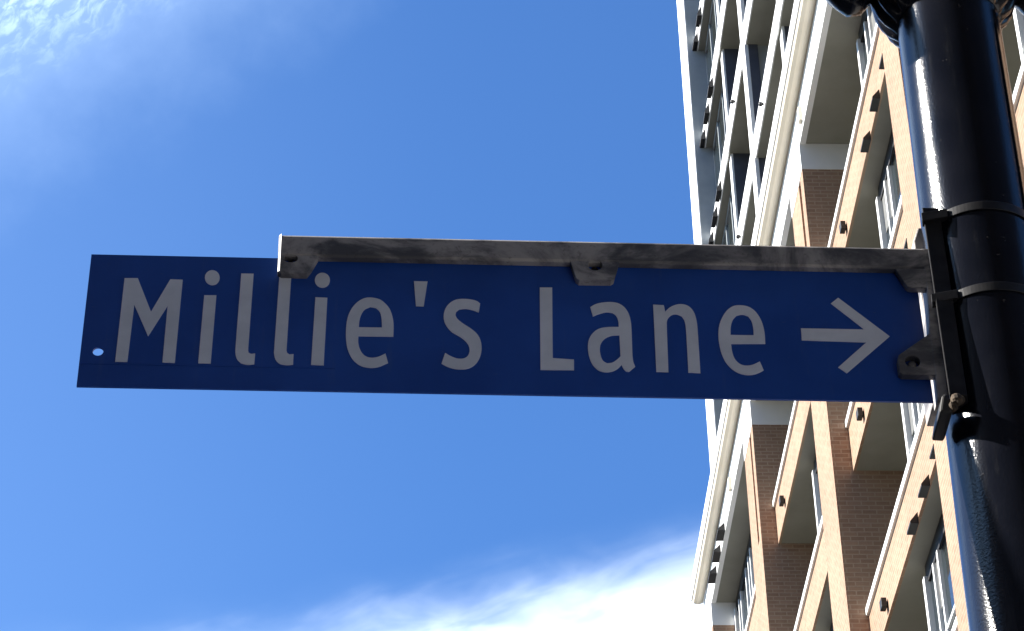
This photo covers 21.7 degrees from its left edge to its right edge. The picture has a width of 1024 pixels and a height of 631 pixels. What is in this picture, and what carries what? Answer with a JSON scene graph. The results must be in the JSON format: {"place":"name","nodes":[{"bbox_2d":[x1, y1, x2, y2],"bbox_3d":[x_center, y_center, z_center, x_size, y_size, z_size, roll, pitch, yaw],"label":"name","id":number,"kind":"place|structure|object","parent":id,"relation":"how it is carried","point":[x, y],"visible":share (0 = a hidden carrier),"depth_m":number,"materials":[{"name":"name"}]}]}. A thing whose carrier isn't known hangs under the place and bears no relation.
{"place":"outdoors","nodes":[
{"label":"outdoors","id":0,"kind":"place"},
{"bbox_2d":[0,0,710,630],"label":"sky","id":1,"kind":"structure","parent":0,"point":[199,128],"materials":[{"name":"blue"}]},
{"bbox_2d":[677,0,1023,630],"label":"apartment building","id":2,"kind":"structure","parent":0,"point":[826,516],"depth_m":44.14,"materials":[{"name":"concrete"}]},
{"bbox_2d":[705,0,717,84],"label":"upper window frame","id":3,"kind":"structure","parent":2,"relation":"in","point":[713,23],"depth_m":64.83,"materials":[{"name":"white glass"}]},
{"bbox_2d":[713,82,726,189],"bbox_3d":[4.939,-3.912,62.143,0.080,2.620,3.170,0,-36,-2],"label":"upper window frame","id":4,"kind":"structure","parent":2,"relation":"in","point":[720,130],"depth_m":62.98,"materials":[{"name":"white glass"}]},
{"bbox_2d":[722,188,735,244],"bbox_3d":[4.993,-1.402,60.324,0.080,2.620,3.170,0,-36,-2],"label":"upper window frame","id":5,"kind":"structure","parent":2,"relation":"in","point":[729,238],"depth_m":60.79,"materials":[{"name":"white glass"}]},
{"bbox_2d":[734,548,754,630],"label":"window frame","id":6,"kind":"structure","parent":2,"relation":"in","point":[740,616],"depth_m":55.25,"materials":[{"name":"white glass"}]},
{"bbox_2d":[812,470,821,532],"bbox_3d":[5.369,2.838,44.212,0.130,2.830,3.600,0,-36,-2],"label":"window frame","id":7,"kind":"structure","parent":2,"relation":"in","point":[816,491],"depth_m":46.06,"materials":[{"name":"white glass"}]},
{"bbox_2d":[856,5,875,87],"bbox_3d":[5.593,-4.374,39.781,0.130,2.700,4.010,0,-36,-2],"label":"window frame","id":8,"kind":"structure","parent":2,"relation":"in","point":[863,49],"depth_m":41.62,"materials":[{"name":"white glass"}]},
{"bbox_2d":[876,150,900,247],"bbox_3d":[5.649,-1.755,37.883,0.130,2.830,4.010,0,-36,-2],"label":"window frame","id":9,"kind":"structure","parent":2,"relation":"in","point":[887,208],"depth_m":39.50,"materials":[{"name":"white glass"}]},
{"bbox_2d":[901,403,923,459],"bbox_3d":[5.706,0.916,35.946,0.130,2.830,4.010,0,-36,-2],"label":"window frame","id":10,"kind":"structure","parent":2,"relation":"in","point":[911,412],"depth_m":37.68,"materials":[{"name":"white glass"}]},
{"bbox_2d":[922,534,955,630],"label":"window frame","id":11,"kind":"structure","parent":2,"relation":"in","point":[938,592],"depth_m":35.50,"materials":[{"name":"white glass"}]},
{"bbox_2d":[1013,8,1023,63],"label":"window frame","id":12,"kind":"structure","parent":2,"relation":"in","point":[1018,17],"depth_m":30.95,"materials":[{"name":"white glass"}]},
{"bbox_2d":[826,0,1023,630],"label":"lamp post","id":13,"kind":"object","parent":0,"point":[964,139],"visible":0.96,"depth_m":3.68,"materials":[{"name":"black metal"}]},
{"bbox_2d":[77,201,1023,440],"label":"street name sign","id":14,"kind":"object","parent":13,"relation":"attached to","point":[523,318],"visible":0.94,"depth_m":3.64,"materials":[{"name":"metal"}]}
]}

